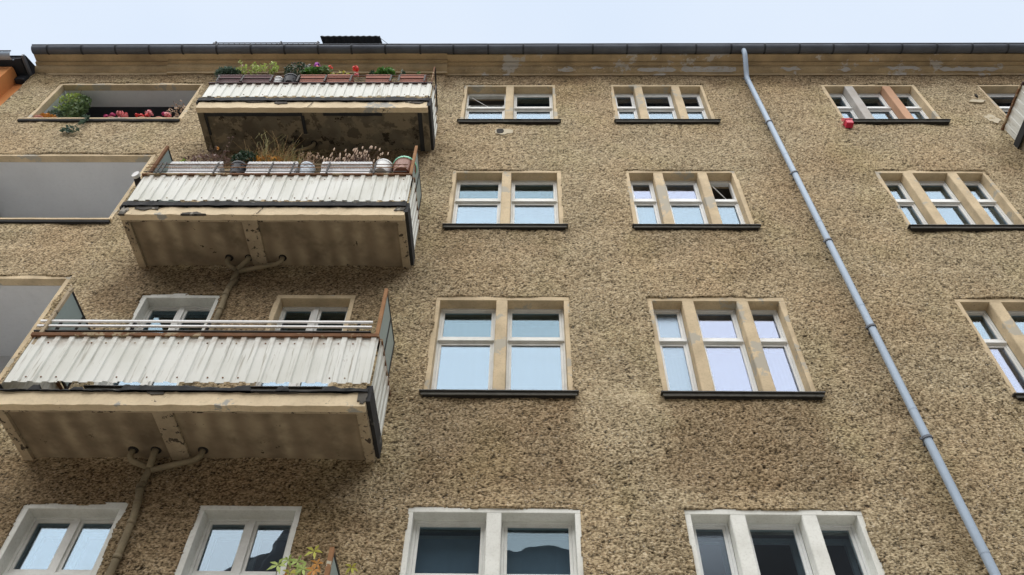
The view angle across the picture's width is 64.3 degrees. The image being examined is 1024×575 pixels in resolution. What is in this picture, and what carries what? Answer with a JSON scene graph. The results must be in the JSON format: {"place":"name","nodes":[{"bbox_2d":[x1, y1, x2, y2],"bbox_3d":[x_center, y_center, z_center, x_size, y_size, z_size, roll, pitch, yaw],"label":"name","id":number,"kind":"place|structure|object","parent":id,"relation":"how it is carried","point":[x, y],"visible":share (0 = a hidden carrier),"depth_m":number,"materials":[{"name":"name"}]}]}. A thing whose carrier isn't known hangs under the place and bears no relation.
{"place":"outdoors","nodes":[
{"label":"outdoors","id":0,"kind":"place"},
{"bbox_2d":[0,0,1023,65],"label":"sky","id":1,"kind":"structure","parent":0,"point":[23,23],"materials":[{"name":"white"}]},
{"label":"pavement","id":2,"kind":"structure","parent":0,"visible":0},
{"bbox_2d":[0,50,34,105],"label":"neighbouring building","id":3,"kind":"structure","parent":2,"relation":"on","point":[17,72],"depth_m":15.64,"materials":[{"name":"metal"}]},
{"bbox_2d":[0,36,1023,574],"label":"apartment building","id":4,"kind":"structure","parent":2,"relation":"on","point":[652,310],"depth_m":10.56,"materials":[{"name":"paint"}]},
{"bbox_2d":[33,113,57,117],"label":"potted plant","id":5,"kind":"object","parent":4,"relation":"on","point":[44,115],"visible":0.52,"depth_m":14.66,"materials":[{"name":"orange plant"}]},
{"bbox_2d":[0,502,127,574],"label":"window","id":6,"kind":"structure","parent":4,"relation":"in","point":[51,538],"depth_m":8.18,"materials":[{"name":"glass"}]},
{"bbox_2d":[47,89,91,117],"bbox_3d":[-8.244,-3.259,15.068,0.652,1.347,0.411,0,-50,1],"label":"climbing plant","id":7,"kind":"object","parent":4,"relation":"on","point":[77,105],"visible":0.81,"depth_m":15.14,"materials":[{"name":"green plant"}]},
{"bbox_2d":[59,114,89,133],"bbox_3d":[-7.611,-2.851,14.198,0.316,0.623,0.203,18,-52,-13],"label":"trailing plant","id":8,"kind":"object","parent":4,"relation":"hanging from","point":[67,129],"visible":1,"depth_m":14.08,"materials":[{"name":"green plant"}]},
{"bbox_2d":[103,111,127,117],"bbox_3d":[-7.131,-3.004,14.664,0.444,0.432,0.237,0,-50,1],"label":"potted geranium","id":9,"kind":"object","parent":4,"relation":"on","point":[119,114],"visible":0.39,"depth_m":14.67,"materials":[{"name":"plant"}]},
{"bbox_2d":[135,110,153,117],"bbox_3d":[-6.624,-3.007,14.655,0.351,0.436,0.244,0,-50,1],"label":"potted geranium","id":10,"kind":"object","parent":4,"relation":"on","point":[148,113],"visible":0.4,"depth_m":14.67,"materials":[{"name":"plant"}]},
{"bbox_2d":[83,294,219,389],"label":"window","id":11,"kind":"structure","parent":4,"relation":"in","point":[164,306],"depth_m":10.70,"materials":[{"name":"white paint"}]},
{"bbox_2d":[154,112,170,117],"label":"potted geranium","id":12,"kind":"object","parent":4,"relation":"on","point":[164,114],"visible":0.23,"depth_m":14.65,"materials":[{"name":"plant"}]},
{"bbox_2d":[167,100,184,117],"bbox_3d":[-6.149,-3.181,14.837,0.304,0.953,0.165,18,-52,-13],"label":"withered plant","id":13,"kind":"object","parent":4,"relation":"on","point":[176,113],"visible":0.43,"depth_m":14.89,"materials":[{"name":"plant"}]},
{"bbox_2d":[166,136,232,172],"bbox_3d":[-4.440,-1.814,11.696,0.805,0.928,0.312,-7,-51,7],"label":"woven planter","id":14,"kind":"object","parent":4,"relation":"on","point":[185,161],"visible":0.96,"depth_m":11.54,"materials":[{"name":"wicker"}]},
{"bbox_2d":[214,65,241,81],"bbox_3d":[-4.875,-3.611,13.981,0.592,0.677,0.283,0,-50,1],"label":"flower box","id":15,"kind":"object","parent":4,"relation":"on","point":[228,70],"visible":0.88,"depth_m":14.00,"materials":[{"name":"plastic"}]},
{"bbox_2d":[174,505,301,574],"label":"window","id":16,"kind":"structure","parent":4,"relation":"in","point":[222,540],"depth_m":8.16,"materials":[{"name":"white paint"}]},
{"bbox_2d":[229,149,261,172],"bbox_3d":[-3.833,-1.738,11.643,0.474,0.639,0.304,0,-50,1],"label":"potted shrub","id":17,"kind":"object","parent":4,"relation":"on","point":[243,155],"visible":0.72,"depth_m":11.64,"materials":[{"name":"green plant"}]},
{"bbox_2d":[236,60,278,81],"bbox_3d":[-4.436,-3.678,14.007,0.758,0.815,0.227,0,-50,1],"label":"flower box","id":18,"kind":"object","parent":4,"relation":"on","point":[257,78],"visible":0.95,"depth_m":14.07,"materials":[{"name":"plastic"}]},
{"bbox_2d":[234,131,318,172],"bbox_3d":[-3.443,-1.885,11.778,1.268,1.175,0.700,0,-50,1],"label":"woven planter","id":19,"kind":"object","parent":4,"relation":"on","point":[279,160],"visible":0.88,"depth_m":11.68,"materials":[{"name":"dry straw-coloured grass"},{"name":"orange leaf"},{"name":"soil"}]},
{"bbox_2d":[274,76,282,81],"bbox_3d":[-3.961,-3.453,13.784,0.177,0.200,0.177,0,-50,1],"label":"plant pot","id":20,"kind":"object","parent":4,"relation":"on","point":[278,78],"visible":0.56,"depth_m":13.77,"materials":[{"name":"white ceramic"}]},
{"bbox_2d":[283,60,310,81],"bbox_3d":[-3.727,-3.650,14.025,0.483,0.828,0.324,0,-50,1],"label":"potted shrub","id":21,"kind":"object","parent":4,"relation":"on","point":[290,75],"visible":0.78,"depth_m":14.00,"materials":[{"name":"green plant"}]},
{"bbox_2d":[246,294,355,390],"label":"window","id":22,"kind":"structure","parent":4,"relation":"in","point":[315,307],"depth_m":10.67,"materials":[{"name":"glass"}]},
{"bbox_2d":[298,151,320,172],"bbox_3d":[-2.939,-1.734,11.624,0.343,0.609,0.218,0,-50,1],"label":"potted plant","id":23,"kind":"object","parent":4,"relation":"on","point":[307,162],"visible":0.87,"depth_m":11.53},
{"bbox_2d":[267,545,357,574],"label":"balcony shrub","id":24,"kind":"object","parent":4,"relation":"on","point":[309,569],"visible":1,"depth_m":6.87,"materials":[{"name":"green plant"}]},
{"bbox_2d":[299,62,332,81],"bbox_3d":[-3.376,-3.644,13.975,0.573,0.754,0.273,0,-50,1],"label":"flower box","id":25,"kind":"object","parent":4,"relation":"on","point":[316,69],"visible":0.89,"depth_m":13.97,"materials":[{"name":"ceramic"}]},
{"bbox_2d":[326,65,358,81],"bbox_3d":[-2.901,-3.614,13.927,0.612,0.657,0.200,0,-50,1],"label":"flower box","id":26,"kind":"object","parent":4,"relation":"on","point":[338,78],"visible":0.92,"depth_m":13.78,"materials":[{"name":"plastic"}]},
{"bbox_2d":[316,146,388,172],"bbox_3d":[-2.302,-1.764,11.609,1.043,0.794,0.269,0,-50,1],"label":"woven planter","id":27,"kind":"object","parent":4,"relation":"on","point":[364,156],"visible":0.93,"depth_m":11.52,"materials":[{"name":"wicker"}]},
{"bbox_2d":[365,66,395,81],"bbox_3d":[-2.230,-3.593,13.889,0.506,0.591,0.260,0,-50,1],"label":"flower box","id":28,"kind":"object","parent":4,"relation":"on","point":[382,70],"visible":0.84,"depth_m":13.92,"materials":[{"name":"plastic"}]},
{"bbox_2d":[374,159,392,172],"bbox_3d":[-1.843,-1.639,11.586,0.281,0.347,0.302,0,-50,1],"label":"plant pot","id":29,"kind":"object","parent":4,"relation":"hanging from","point":[382,161],"visible":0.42,"depth_m":11.53,"materials":[{"name":"white ceramic"}]},
{"bbox_2d":[393,156,416,174],"bbox_3d":[-1.543,-1.629,11.593,0.360,0.403,0.372,0,-50,1],"label":"plant pot","id":30,"kind":"object","parent":4,"relation":"on","point":[403,160],"visible":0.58,"depth_m":11.52,"materials":[{"name":"pink ceramic"}]},
{"bbox_2d":[400,69,426,81],"bbox_3d":[-1.697,-3.575,13.896,0.493,0.596,0.160,0,-50,1],"label":"flower box","id":31,"kind":"object","parent":4,"relation":"on","point":[411,78],"visible":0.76,"depth_m":13.73,"materials":[{"name":"plastic"}]},
{"bbox_2d":[399,507,583,574],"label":"window","id":32,"kind":"structure","parent":4,"relation":"in","point":[438,540],"depth_m":8.13,"materials":[{"name":"glass"}]},
{"bbox_2d":[419,296,578,398],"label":"window","id":33,"kind":"structure","parent":4,"relation":"in","point":[487,347],"depth_m":10.23,"materials":[{"name":"beige paint"}]},
{"bbox_2d":[442,170,567,230],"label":"window","id":34,"kind":"structure","parent":4,"relation":"in","point":[529,200],"depth_m":12.77,"materials":[{"name":"glass"}]},
{"bbox_2d":[457,85,560,124],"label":"window","id":35,"kind":"structure","parent":4,"relation":"in","point":[481,104],"depth_m":15.46,"materials":[{"name":"beige paint"}]},
{"bbox_2d":[611,85,720,123],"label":"window","id":36,"kind":"structure","parent":4,"relation":"in","point":[632,104],"depth_m":15.18,"materials":[{"name":"beige paint"}]},
{"bbox_2d":[625,170,760,230],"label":"window","id":37,"kind":"structure","parent":4,"relation":"in","point":[659,200],"depth_m":12.66,"materials":[{"name":"beige paint"}]},
{"bbox_2d":[647,297,825,400],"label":"window","id":38,"kind":"structure","parent":4,"relation":"in","point":[730,348],"depth_m":10.06,"materials":[{"name":"glass"}]},
{"bbox_2d":[684,509,884,574],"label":"window","id":39,"kind":"structure","parent":4,"relation":"in","point":[722,541],"depth_m":8.11,"materials":[{"name":"white paint"}]},
{"bbox_2d":[841,118,853,127],"bbox_3d":[5.799,-2.859,14.105,0.170,0.230,0.130,0,-50,1],"label":"red box","id":40,"kind":"object","parent":4,"relation":"hanging from","point":[848,122],"visible":1,"depth_m":14.04,"materials":[{"name":"plastic"}]},
{"bbox_2d":[821,84,950,124],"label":"window","id":41,"kind":"structure","parent":4,"relation":"in","point":[866,104],"depth_m":15.04,"materials":[{"name":"beige paint"}]},
{"bbox_2d":[875,170,1023,231],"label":"window","id":42,"kind":"structure","parent":4,"relation":"in","point":[927,201],"depth_m":12.61,"materials":[{"name":"beige paint"}]},
{"bbox_2d":[954,298,1023,400],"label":"window","id":43,"kind":"structure","parent":4,"relation":"in","point":[998,323],"depth_m":10.24,"materials":[{"name":"beige paint"}]},
{"bbox_2d":[977,84,1018,114],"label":"window","id":44,"kind":"structure","parent":4,"relation":"in","point":[1002,96],"depth_m":15.34,"materials":[{"name":"beige paint"}]}
]}

